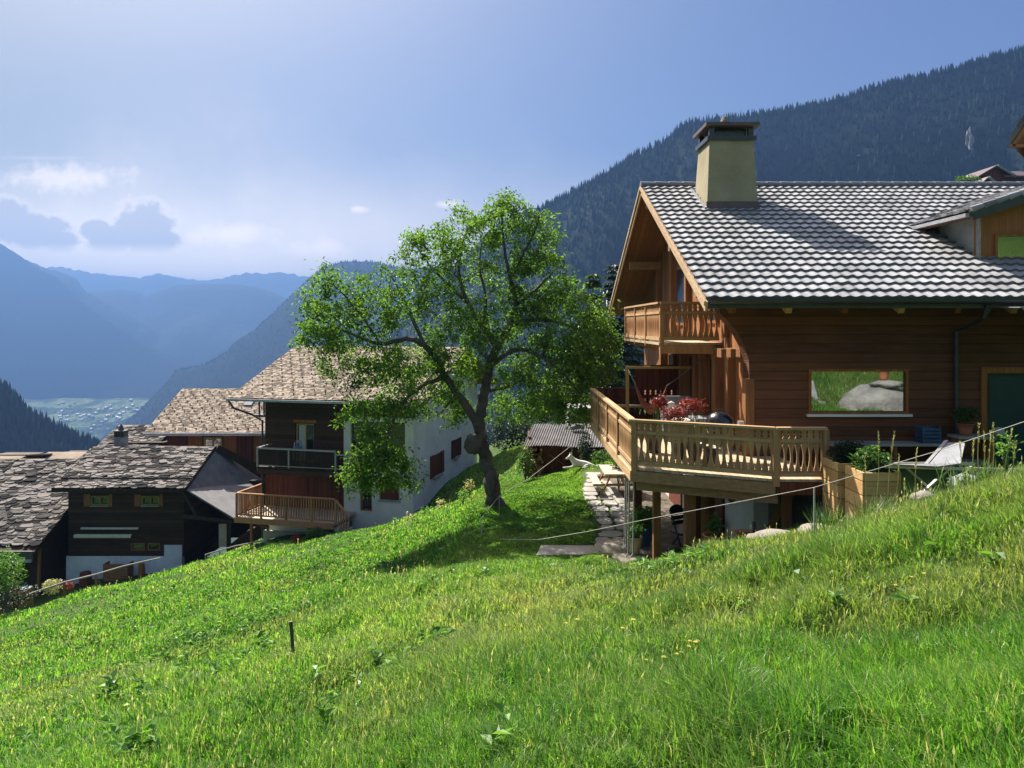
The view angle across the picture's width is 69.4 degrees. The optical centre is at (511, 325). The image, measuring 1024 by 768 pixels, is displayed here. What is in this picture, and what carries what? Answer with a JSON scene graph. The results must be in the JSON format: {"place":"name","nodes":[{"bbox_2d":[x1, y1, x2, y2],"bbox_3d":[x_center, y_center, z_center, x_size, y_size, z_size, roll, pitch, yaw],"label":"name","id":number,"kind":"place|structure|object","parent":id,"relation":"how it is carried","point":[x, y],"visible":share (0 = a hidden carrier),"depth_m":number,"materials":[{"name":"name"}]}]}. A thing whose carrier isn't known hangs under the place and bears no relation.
{"place":"outdoors","nodes":[
{"label":"outdoors","id":0,"kind":"place"},
{"bbox_2d":[0,391,88,453],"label":"hill","id":1,"kind":"structure","parent":0,"point":[12,443],"depth_m":627.29,"materials":[{"name":"plant"}]},
{"bbox_2d":[0,379,99,451],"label":"hill forest","id":2,"kind":"object","parent":1,"relation":"on","point":[16,401],"visible":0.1,"depth_m":632.88,"materials":[{"name":"plant"}]},
{"bbox_2d":[22,398,150,438],"bbox_3d":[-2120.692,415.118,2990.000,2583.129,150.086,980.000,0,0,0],"label":"valley slope","id":3,"kind":"structure","parent":0,"point":[80,406],"depth_m":3299.86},
{"bbox_2d":[54,399,143,433],"bbox_3d":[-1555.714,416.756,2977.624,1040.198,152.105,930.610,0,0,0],"label":"valley town","id":4,"kind":"object","parent":3,"relation":"on","point":[118,417],"visible":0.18,"depth_m":3210.14},
{"bbox_2d":[26,260,161,348],"bbox_3d":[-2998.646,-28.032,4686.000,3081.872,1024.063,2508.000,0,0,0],"label":"mountain left back","id":5,"kind":"structure","parent":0,"point":[140,331],"depth_m":4350.55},
{"bbox_2d":[0,243,188,399],"bbox_3d":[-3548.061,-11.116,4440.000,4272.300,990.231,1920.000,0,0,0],"label":"mountain","id":6,"kind":"structure","parent":0,"point":[59,338],"depth_m":3839.34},
{"bbox_2d":[47,267,309,298],"bbox_3d":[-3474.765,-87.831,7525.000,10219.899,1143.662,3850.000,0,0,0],"label":"mountain range","id":7,"kind":"structure","parent":0,"point":[285,285],"depth_m":6914.61,"materials":[{"name":"stone"}]},
{"bbox_2d":[89,284,285,366],"bbox_3d":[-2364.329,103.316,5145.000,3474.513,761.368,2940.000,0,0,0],"label":"mountain","id":8,"kind":"structure","parent":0,"point":[196,324],"depth_m":4655.27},
{"bbox_2d":[100,261,451,441],"bbox_3d":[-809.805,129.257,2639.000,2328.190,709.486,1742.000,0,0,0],"label":"mountain","id":9,"kind":"structure","parent":0,"point":[279,322],"depth_m":2480.02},
{"bbox_2d":[124,259,454,424],"bbox_3d":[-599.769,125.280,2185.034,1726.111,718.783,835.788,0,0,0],"label":"forest","id":10,"kind":"object","parent":9,"relation":"on","point":[242,339],"visible":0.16,"depth_m":2522.13,"materials":[{"name":"green plant"}]},
{"bbox_2d":[0,403,1023,767],"bbox_3d":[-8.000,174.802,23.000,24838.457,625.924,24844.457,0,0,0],"label":"ground","id":11,"kind":"structure","parent":0,"point":[926,475],"depth_m":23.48,"materials":[{"name":"plant"}]},
{"bbox_2d":[0,545,27,613],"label":"bush","id":12,"kind":"object","parent":11,"relation":"on","point":[8,582],"visible":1,"depth_m":28.00,"materials":[{"name":"green plant"}]},
{"bbox_2d":[0,580,39,614],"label":"bush","id":13,"kind":"object","parent":11,"relation":"on","point":[18,599],"visible":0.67,"depth_m":29.46,"materials":[{"name":"green plant"}]},
{"bbox_2d":[9,586,32,606],"bbox_3d":[-21.993,12.167,33.150,0.600,0.676,0.700,0,0,0],"label":"bush","id":14,"kind":"object","parent":11,"relation":"on","point":[25,591],"visible":0.3,"depth_m":32.91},
{"bbox_2d":[0,452,52,458],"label":"distant hut","id":15,"kind":"object","parent":11,"relation":"on","point":[23,455],"visible":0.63,"depth_m":60.19,"materials":[{"name":"grey wood"}]},
{"bbox_2d":[0,459,77,605],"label":"slate outbuilding","id":16,"kind":"structure","parent":11,"relation":"on","point":[33,520],"depth_m":46.18,"materials":[{"name":"stone"}]},
{"bbox_2d":[42,578,62,601],"bbox_3d":[-20.553,12.244,33.003,0.980,1.909,0.941,0,0,0],"label":"bush","id":17,"kind":"object","parent":11,"relation":"on","point":[54,582],"visible":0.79,"depth_m":32.91,"materials":[{"name":"yellow plant"}]},
{"bbox_2d":[43,450,87,458],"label":"distant hut","id":18,"kind":"object","parent":11,"relation":"on","point":[74,454],"visible":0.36,"depth_m":62.39,"materials":[{"name":"brown wood"}]},
{"bbox_2d":[0,557,160,613],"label":"pole rail","id":19,"kind":"object","parent":11,"relation":"on","point":[64,591],"visible":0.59,"depth_m":32.31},
{"bbox_2d":[79,571,91,586],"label":"barrel","id":20,"kind":"object","parent":11,"relation":"on","point":[85,582],"visible":0.78,"depth_m":44.55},
{"bbox_2d":[103,561,133,581],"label":"wood crate","id":21,"kind":"object","parent":11,"relation":"on","point":[108,576],"visible":0.84,"depth_m":44.90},
{"bbox_2d":[98,425,166,445],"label":"stone roofed hut","id":22,"kind":"object","parent":11,"relation":"on","point":[136,437],"visible":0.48,"depth_m":56.94,"materials":[{"name":"stone"}]},
{"bbox_2d":[138,563,144,577],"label":"stump","id":23,"kind":"object","parent":11,"relation":"on","point":[141,569],"visible":0.88,"depth_m":44.45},
{"bbox_2d":[49,424,268,584],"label":"slate barn","id":24,"kind":"structure","parent":11,"relation":"on","point":[172,506],"depth_m":46.00,"materials":[{"name":"wood"}]},
{"bbox_2d":[84,494,111,506],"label":"window","id":25,"kind":"structure","parent":24,"relation":"in","point":[96,501],"depth_m":45.97,"materials":[{"name":"green glass"}]},
{"bbox_2d":[131,543,144,549],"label":"window","id":26,"kind":"structure","parent":24,"relation":"in","point":[134,546],"depth_m":46.09,"materials":[{"name":"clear glass"}]},
{"bbox_2d":[134,494,162,506],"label":"window","id":27,"kind":"structure","parent":24,"relation":"in","point":[143,501],"depth_m":45.97,"materials":[{"name":"green glass"}]},
{"bbox_2d":[148,543,159,549],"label":"window","id":28,"kind":"structure","parent":24,"relation":"in","point":[151,546],"depth_m":46.09,"materials":[{"name":"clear glass"}]},
{"bbox_2d":[143,388,265,479],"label":"shingled house","id":29,"kind":"structure","parent":11,"relation":"on","point":[200,417],"depth_m":56.23,"materials":[{"name":"brown wood"}]},
{"bbox_2d":[204,437,221,445],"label":"window","id":30,"kind":"structure","parent":29,"relation":"in","point":[208,441],"depth_m":56.18,"materials":[{"name":"grey glass"}]},
{"bbox_2d":[205,539,266,559],"bbox_3d":[-14.082,11.812,37.834,4.052,2.248,0.261,0,0,22],"label":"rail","id":31,"kind":"object","parent":11,"relation":"on","point":[234,546],"visible":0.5,"depth_m":37.97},
{"bbox_2d":[289,621,294,650],"bbox_3d":[-2.611,3.795,8.791,0.081,0.559,0.043,0,0,0],"label":"iron stake","id":32,"kind":"object","parent":11,"relation":"on","point":[291,633],"visible":0.59,"depth_m":8.77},
{"bbox_2d":[303,526,327,539],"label":"bush","id":33,"kind":"object","parent":11,"relation":"on","point":[316,533],"visible":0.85,"depth_m":35.39,"materials":[{"name":"green plant"}]},
{"bbox_2d":[226,346,497,544],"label":"village house","id":34,"kind":"structure","parent":11,"relation":"on","point":[288,389],"depth_m":39.18,"materials":[{"name":"paint"}]},
{"bbox_2d":[296,423,313,461],"bbox_3d":[-11.046,6.275,39.660,1.100,2.050,0.090,0,0,14],"label":"window","id":35,"kind":"structure","parent":34,"relation":"in","point":[304,432],"depth_m":39.64,"materials":[{"name":"grey wood"}]},
{"bbox_2d":[361,482,371,510],"bbox_3d":[-7.587,8.810,38.818,0.680,1.820,0.090,0,0,14],"label":"door","id":36,"kind":"structure","parent":34,"relation":"in","point":[366,504],"depth_m":38.84,"materials":[{"name":"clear glass"}]},
{"bbox_2d":[352,421,404,463],"bbox_3d":[-6.940,6.160,38.662,3.050,2.280,0.080,0,0,14],"label":"window","id":37,"kind":"structure","parent":34,"relation":"in","point":[400,429],"depth_m":38.57,"materials":[{"name":"metal"}]},
{"bbox_2d":[378,481,400,502],"bbox_3d":[-6.343,8.575,38.369,1.250,1.150,0.200,0,0,14],"label":"window","id":38,"kind":"structure","parent":34,"relation":"in","point":[388,496],"depth_m":38.33,"materials":[{"name":"wood"}]},
{"bbox_2d":[430,450,443,478],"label":"window","id":39,"kind":"structure","parent":34,"relation":"in","point":[437,460],"depth_m":41.24,"materials":[{"name":"wood"}]},
{"bbox_2d":[451,437,461,458],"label":"window","id":40,"kind":"structure","parent":34,"relation":"in","point":[456,445],"depth_m":44.68,"materials":[{"name":"wood"}]},
{"bbox_2d":[285,186,625,508],"bbox_3d":[-1.603,0.920,23.238,10.342,10.507,5.874,0,0,0],"label":"apple tree","id":41,"kind":"object","parent":11,"relation":"on","point":[364,465],"visible":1,"depth_m":22.59,"materials":[{"name":"green plant"}]},
{"bbox_2d":[485,414,532,450],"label":"bush","id":42,"kind":"object","parent":11,"relation":"on","point":[512,435],"visible":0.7,"depth_m":49.62,"materials":[{"name":"green plant"}]},
{"bbox_2d":[13,535,1005,759],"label":"meadow weeds","id":43,"kind":"object","parent":11,"relation":"on","point":[495,732],"visible":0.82,"depth_m":8.44,"materials":[{"name":"green plant"}]},
{"bbox_2d":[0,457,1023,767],"bbox_3d":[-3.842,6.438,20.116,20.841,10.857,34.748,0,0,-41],"label":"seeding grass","id":44,"kind":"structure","parent":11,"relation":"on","point":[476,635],"depth_m":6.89,"materials":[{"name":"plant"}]},
{"bbox_2d":[517,446,534,479],"bbox_3d":[0.559,5.521,29.588,0.816,1.450,0.848,0,0,0],"label":"bush","id":45,"kind":"object","parent":11,"relation":"on","point":[524,462],"visible":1,"depth_m":29.52,"materials":[{"name":"green plant"}]},
{"bbox_2d":[523,447,543,475],"bbox_3d":[0.886,5.654,30.724,0.864,1.161,0.544,0,0,0],"label":"firewood stack","id":46,"kind":"object","parent":11,"relation":"on","point":[537,461],"visible":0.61,"depth_m":30.54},
{"bbox_2d":[518,350,567,436],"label":"spruce tree","id":47,"kind":"object","parent":11,"relation":"on","point":[547,368],"visible":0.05,"depth_m":53.85,"materials":[{"name":"green plant"}]},
{"bbox_2d":[519,379,570,423],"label":"bush","id":48,"kind":"object","parent":11,"relation":"on","point":[548,416],"visible":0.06,"depth_m":43.77,"materials":[{"name":"green plant"}]},
{"bbox_2d":[536,545,596,556],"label":"stone slab","id":49,"kind":"structure","parent":11,"relation":"on","point":[573,550],"depth_m":17.50,"materials":[{"name":"stone"}]},
{"bbox_2d":[523,423,611,476],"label":"wood shed","id":50,"kind":"structure","parent":11,"relation":"on","point":[552,442],"depth_m":30.82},
{"bbox_2d":[563,452,599,467],"bbox_3d":[2.677,5.232,28.518,1.413,0.659,0.437,0,0,8],"label":"dog","id":51,"kind":"object","parent":11,"relation":"on","point":[575,462],"visible":0.96,"depth_m":28.48},
{"bbox_2d":[576,430,594,460],"bbox_3d":[2.953,4.835,29.611,0.768,1.323,0.757,0,0,18],"label":"bush","id":52,"kind":"object","parent":11,"relation":"on","point":[584,452],"visible":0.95,"depth_m":29.51,"materials":[{"name":"green plant"}]},
{"bbox_2d":[541,274,634,423],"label":"spruce tree","id":53,"kind":"object","parent":11,"relation":"on","point":[591,284],"visible":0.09,"depth_m":41.87,"materials":[{"name":"green plant"}]},
{"bbox_2d":[589,449,609,461],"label":"bush","id":54,"kind":"object","parent":11,"relation":"on","point":[599,457],"visible":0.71,"depth_m":29.88,"materials":[{"name":"green plant"}]},
{"bbox_2d":[582,347,634,414],"bbox_3d":[4.760,3.702,37.857,4.246,5.551,4.625,0,0,0],"label":"spruce tree","id":55,"kind":"object","parent":11,"relation":"on","point":[618,385],"visible":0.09,"depth_m":37.70,"materials":[{"name":"green plant"}]},
{"bbox_2d":[602,481,632,524],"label":"stone kerb","id":56,"kind":"structure","parent":11,"relation":"on","point":[616,495],"depth_m":23.11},
{"bbox_2d":[584,264,651,418],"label":"spruce tree","id":57,"kind":"object","parent":11,"relation":"on","point":[620,322],"visible":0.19,"depth_m":45.64,"materials":[{"name":"green plant"}]},
{"bbox_2d":[602,321,643,403],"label":"spruce tree","id":58,"kind":"object","parent":11,"relation":"on","point":[634,361],"visible":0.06,"depth_m":51.44,"materials":[{"name":"green plant"}]},
{"bbox_2d":[599,472,682,546],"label":"gravel","id":59,"kind":"structure","parent":11,"relation":"on","point":[667,535],"depth_m":22.00,"materials":[{"name":"gravel"}]},
{"bbox_2d":[605,451,621,489],"bbox_3d":[3.539,4.434,24.491,0.920,2.059,1.193,0,0,0],"label":"bush","id":60,"kind":"object","parent":59,"relation":"on","point":[615,465],"visible":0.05,"depth_m":24.48,"materials":[{"name":"green plant"}]},
{"bbox_2d":[669,504,682,546],"bbox_3d":[4.120,4.926,17.899,0.450,1.086,0.505,0,0,-29],"label":"barbecue grill","id":61,"kind":"object","parent":59,"relation":"on","point":[674,509],"visible":0.63,"depth_m":18.00,"materials":[{"name":"black metal"}]},
{"bbox_2d":[702,512,726,542],"bbox_3d":[3.626,3.692,13.200,0.445,0.686,0.445,0,0,0],"label":"planted pot","id":62,"kind":"object","parent":11,"relation":"on","point":[712,524],"visible":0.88,"depth_m":13.17,"materials":[{"name":"ceramic"}]},
{"bbox_2d":[733,529,756,538],"bbox_3d":[4.111,3.710,12.900,0.500,0.170,0.500,0,0,0],"label":"planter bowl","id":63,"kind":"object","parent":11,"relation":"on","point":[741,531],"visible":0.39,"depth_m":13.04,"materials":[{"name":"ceramic"}]},
{"bbox_2d":[746,528,786,538],"bbox_3d":[4.158,3.368,11.586,0.900,0.280,0.810,0,0,-40],"label":"boulder","id":64,"kind":"object","parent":11,"relation":"on","point":[760,532],"visible":0.23,"depth_m":11.60,"materials":[{"name":"stone"}]},
{"bbox_2d":[590,115,1023,559],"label":"chalet","id":65,"kind":"object","parent":11,"relation":"on","point":[809,320],"visible":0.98,"depth_m":15.24,"materials":[{"name":"grey concrete tile"},{"name":"brown wood"},{"name":"dark metal"}]},
{"bbox_2d":[622,475,635,557],"bbox_3d":[2.380,3.824,15.150,0.186,1.838,1.135,0,0,0],"label":"rope swing","id":66,"kind":"object","parent":65,"relation":"hanging from","point":[627,500],"visible":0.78,"depth_m":14.94,"materials":[{"name":"metal"}]},
{"bbox_2d":[649,394,668,452],"bbox_3d":[3.068,2.070,15.584,0.507,1.230,0.563,0,0,-24],"label":"maple pot","id":67,"kind":"object","parent":65,"relation":"on","point":[657,403],"visible":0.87,"depth_m":15.52,"materials":[{"name":"red plastic"}]},
{"bbox_2d":[627,357,705,413],"bbox_3d":[3.545,1.482,18.605,0.770,1.489,2.837,0,0,-32],"label":"hammock","id":68,"kind":"object","parent":65,"relation":"hanging from","point":[647,408],"visible":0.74,"depth_m":18.49,"materials":[{"name":"fabric"}]},
{"bbox_2d":[660,406,687,459],"bbox_3d":[3.246,2.147,14.838,0.588,1.075,0.556,0,0,0],"label":"maple pot","id":69,"kind":"object","parent":65,"relation":"on","point":[671,411],"visible":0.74,"depth_m":14.75,"materials":[{"name":"red plastic"}]},
{"bbox_2d":[669,473,681,505],"bbox_3d":[4.949,4.280,22.400,0.058,2.360,1.600,0,0,0],"label":"cellar door","id":70,"kind":"structure","parent":65,"relation":"in","point":[674,498],"depth_m":22.25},
{"bbox_2d":[676,266,683,324],"bbox_3d":[4.849,-0.850,21.250,0.055,1.700,1.100,0,0,0],"label":"window","id":71,"kind":"structure","parent":65,"relation":"in","point":[679,273],"depth_m":21.29,"materials":[{"name":"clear glass"}]},
{"bbox_2d":[660,396,700,441],"bbox_3d":[3.945,2.195,17.449,0.790,0.980,0.903,0,0,0],"label":"armchair","id":72,"kind":"object","parent":65,"relation":"on","point":[672,400],"visible":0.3,"depth_m":17.65,"materials":[{"name":"grey wicker"}]},
{"bbox_2d":[689,354,691,397],"bbox_3d":[4.849,1.625,19.875,0.055,1.750,0.650,0,0,0],"label":"window","id":73,"kind":"structure","parent":65,"relation":"in","point":[690,355],"depth_m":19.98,"materials":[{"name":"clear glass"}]},
{"bbox_2d":[677,397,708,461],"bbox_3d":[3.525,2.054,14.669,0.620,1.263,0.595,0,0,-17],"label":"maple pot","id":74,"kind":"object","parent":65,"relation":"on","point":[695,406],"visible":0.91,"depth_m":14.57,"materials":[{"name":"red plastic"}]},
{"bbox_2d":[709,356,710,414],"bbox_3d":[4.849,1.625,17.775,0.055,1.750,0.650,0,0,0],"label":"window","id":75,"kind":"structure","parent":65,"relation":"in","point":[709,356],"depth_m":18.09,"materials":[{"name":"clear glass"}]},
{"bbox_2d":[706,446,715,463],"bbox_3d":[3.850,2.525,14.350,0.297,0.320,0.297,0,0,0],"label":"black pot","id":76,"kind":"object","parent":65,"relation":"on","point":[713,453],"visible":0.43,"depth_m":14.25,"materials":[{"name":"plastic"}]},
{"bbox_2d":[715,477,724,532],"bbox_3d":[4.949,4.230,17.750,0.058,2.460,0.900,0,0,0],"label":"cellar door","id":77,"kind":"structure","parent":65,"relation":"in","point":[720,510],"depth_m":17.37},
{"bbox_2d":[705,409,743,458],"bbox_3d":[4.254,2.175,14.750,0.812,1.006,0.584,0,0,0],"label":"kettle grill","id":78,"kind":"object","parent":65,"relation":"on","point":[721,417],"visible":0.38,"depth_m":14.59,"materials":[{"name":"black metal"}]},
{"bbox_2d":[806,369,912,416],"bbox_3d":[7.120,1.385,15.195,2.140,0.970,0.170,0,0,0],"label":"window","id":79,"kind":"structure","parent":65,"relation":"in","point":[832,392],"depth_m":15.24,"materials":[{"name":"clear glass"}]},
{"bbox_2d":[797,523,826,531],"bbox_3d":[4.488,3.001,10.698,0.675,0.196,0.590,0,0,0],"label":"boulder","id":80,"kind":"object","parent":11,"relation":"on","point":[807,525],"visible":0.17,"depth_m":10.76,"materials":[{"name":"stone"}]},
{"bbox_2d":[813,487,814,531],"bbox_3d":[3.966,2.528,9.700,0.021,0.805,0.021,0,0,0],"label":"fence post","id":81,"kind":"object","parent":11,"relation":"on","point":[813,509],"visible":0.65,"depth_m":9.70,"materials":[{"name":"wood"}]},
{"bbox_2d":[804,499,856,531],"bbox_3d":[4.265,2.603,10.021,0.849,0.541,0.699,0,0,0],"label":"grass tuft","id":82,"kind":"object","parent":11,"relation":"on","point":[827,520],"visible":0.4,"depth_m":9.98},
{"bbox_2d":[823,438,868,521],"bbox_3d":[5.696,2.574,12.514,0.758,1.353,0.713,0,0,0],"label":"planter box","id":83,"kind":"object","parent":11,"relation":"on","point":[833,468],"visible":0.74,"depth_m":12.40,"materials":[{"name":"wood"}]},
{"bbox_2d":[834,488,895,519],"bbox_3d":[4.834,2.403,9.737,0.984,0.487,0.878,0,0,0],"label":"grass tuft","id":84,"kind":"object","parent":11,"relation":"on","point":[872,508],"visible":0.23,"depth_m":9.76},
{"bbox_2d":[845,443,900,516],"bbox_3d":[5.706,2.564,11.772,0.762,1.371,0.692,0,0,0],"label":"planter box","id":85,"kind":"object","parent":11,"relation":"on","point":[854,485],"visible":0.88,"depth_m":11.55,"materials":[{"name":"wood"}]},
{"bbox_2d":[830,441,965,461],"bbox_3d":[7.675,2.575,14.850,2.650,0.450,0.400,0,0,0],"label":"wall bench","id":86,"kind":"object","parent":11,"relation":"on","point":[888,444],"depth_m":14.71,"materials":[{"name":"wood"}]},
{"bbox_2d":[915,425,940,443],"bbox_3d":[8.350,2.183,14.850,0.370,0.335,0.288,0,0,0],"label":"plastic crate","id":87,"kind":"object","parent":86,"relation":"on","point":[925,434],"visible":1,"depth_m":14.71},
{"bbox_2d":[881,480,948,507],"bbox_3d":[5.082,2.159,9.268,0.988,0.437,0.953,0,0,28],"label":"grass tuft","id":88,"kind":"object","parent":11,"relation":"on","point":[911,493],"visible":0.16,"depth_m":9.43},
{"bbox_2d":[909,490,934,499],"bbox_3d":[5.191,2.190,9.299,0.318,0.198,0.306,0,0,-35],"label":"boulder","id":89,"kind":"object","parent":11,"relation":"on","point":[919,493],"visible":0.28,"depth_m":9.26,"materials":[{"name":"stone"}]},
{"bbox_2d":[881,440,1009,493],"bbox_3d":[6.629,2.361,11.565,1.702,0.906,1.372,0,0,-6],"label":"sun lounger","id":90,"kind":"object","parent":11,"relation":"on","point":[938,458],"visible":0.68,"depth_m":11.52,"materials":[{"name":"fabric"}]},
{"bbox_2d":[954,174,981,181],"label":"bush","id":91,"kind":"object","parent":11,"relation":"on","point":[970,178],"visible":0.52,"depth_m":119.43,"materials":[{"name":"green plant"}]},
{"bbox_2d":[947,434,996,462],"bbox_3d":[9.075,2.485,14.600,0.750,0.630,0.400,0,0,0],"label":"plant stand","id":92,"kind":"object","parent":11,"relation":"on","point":[955,438],"visible":0.48,"depth_m":14.54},
{"bbox_2d":[950,405,980,435],"bbox_3d":[8.940,1.877,14.581,0.555,0.585,0.539,0,0,30],"label":"planted pot","id":93,"kind":"object","parent":92,"relation":"on","point":[965,427],"visible":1,"depth_m":14.52,"materials":[{"name":"ceramic"}]},
{"bbox_2d":[994,427,1004,437],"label":"watering pot","id":94,"kind":"object","parent":92,"relation":"on","point":[1002,432],"visible":0.84,"depth_m":14.24,"materials":[{"name":"metal"}]},
{"bbox_2d":[933,455,1022,493],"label":"grass tuft","id":95,"kind":"object","parent":11,"relation":"on","point":[982,476],"visible":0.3,"depth_m":8.78,"materials":[{"name":"plant"}]},
{"bbox_2d":[956,164,1023,181],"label":"hillside chalet","id":96,"kind":"object","parent":11,"relation":"on","point":[998,173],"visible":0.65,"depth_m":150.00,"materials":[{"name":"wood"}]},
{"bbox_2d":[989,431,1023,475],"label":"cow parsley","id":97,"kind":"object","parent":11,"relation":"on","point":[1011,444],"visible":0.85,"depth_m":8.60,"materials":[{"name":"green plant"}]},
{"bbox_2d":[1008,115,1023,156],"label":"neighbour chalet","id":98,"kind":"object","parent":11,"relation":"on","point":[1016,138],"visible":1,"depth_m":30.10,"materials":[{"name":"wood"}]},
{"bbox_2d":[0,0,1023,280],"label":"sky","id":99,"kind":"structure","parent":0,"point":[202,140],"materials":[{"name":"blue"}]},
{"bbox_2d":[582,472,631,541],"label":"stone paving","id":100,"kind":"structure","parent":0,"point":[590,491],"depth_m":21.75,"materials":[{"name":"stone"}]},
{"bbox_2d":[588,465,632,496],"bbox_3d":[3.320,5.090,24.200,1.500,0.760,1.600,0,0,0],"label":"picnic table","id":101,"kind":"object","parent":100,"relation":"on","point":[609,471],"visible":0.67,"depth_m":23.83,"materials":[{"name":"brown wood"}]},
{"bbox_2d":[593,539,640,553],"bbox_3d":[2.551,5.320,17.615,1.262,0.348,1.185,0,0,0],"label":"boulder","id":102,"kind":"object","parent":100,"relation":"on","point":[615,546],"visible":0.38,"depth_m":17.42,"materials":[{"name":"stone"}]},
{"bbox_2d":[612,553,651,563],"bbox_3d":[2.722,5.304,16.746,0.954,0.240,0.789,0,0,0],"label":"boulder","id":103,"kind":"object","parent":100,"relation":"on","point":[620,557],"visible":0.45,"depth_m":16.64,"materials":[{"name":"stone"}]},
{"bbox_2d":[622,523,645,554],"bbox_3d":[2.792,4.833,16.858,0.534,0.733,0.579,0,0,0],"label":"planted pot","id":104,"kind":"object","parent":103,"relation":"on","point":[638,534],"visible":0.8,"depth_m":16.72,"materials":[{"name":"beige ceramic"}]},
{"bbox_2d":[640,543,682,556],"bbox_3d":[3.520,5.307,17.328,1.133,0.259,1.111,0,0,-38],"label":"boulder","id":105,"kind":"object","parent":100,"relation":"on","point":[648,550],"visible":0.3,"depth_m":17.19,"materials":[{"name":"stone"}]},
{"bbox_2d":[630,505,651,546],"bbox_3d":[3.057,4.680,17.355,0.882,0.947,0.748,0,0,0],"label":"planted pot","id":106,"kind":"object","parent":105,"relation":"on","point":[646,513],"visible":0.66,"depth_m":17.19,"materials":[{"name":"blue ceramic"}]},
{"bbox_2d":[257,53,1023,540],"bbox_3d":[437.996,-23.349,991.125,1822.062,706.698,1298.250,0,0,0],"label":"mountain","id":107,"kind":"structure","parent":0,"point":[783,159],"depth_m":846.43,"materials":[{"name":"plant"}]},
{"bbox_2d":[379,45,1023,440],"bbox_3d":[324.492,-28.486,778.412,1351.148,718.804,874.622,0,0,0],"label":"mountain forest","id":108,"kind":"object","parent":107,"relation":"on","point":[839,101],"visible":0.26,"depth_m":862.40,"materials":[{"name":"plant"}]},
{"bbox_2d":[965,127,973,149],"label":"rock face","id":109,"kind":"object","parent":107,"relation":"on","point":[969,141],"visible":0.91,"depth_m":803.44},
{"bbox_2d":[952,459,994,488],"bbox_3d":[7.775,2.550,12.500,0.490,0.500,0.440,0,0,0],"label":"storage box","id":110,"kind":"object","parent":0,"point":[970,460],"visible":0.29,"depth_m":12.45,"materials":[{"name":"plastic"}]},
{"bbox_3d":[6.600,0.362,5.300,0.027,0.650,0.027,0,0,0],"label":"fence post","id":111,"kind":"object","parent":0,"visible":0},
{"bbox_2d":[481,422,1022,539],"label":"fence rope","id":112,"kind":"object","parent":111,"relation":"attached to","point":[729,503],"visible":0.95,"depth_m":11.41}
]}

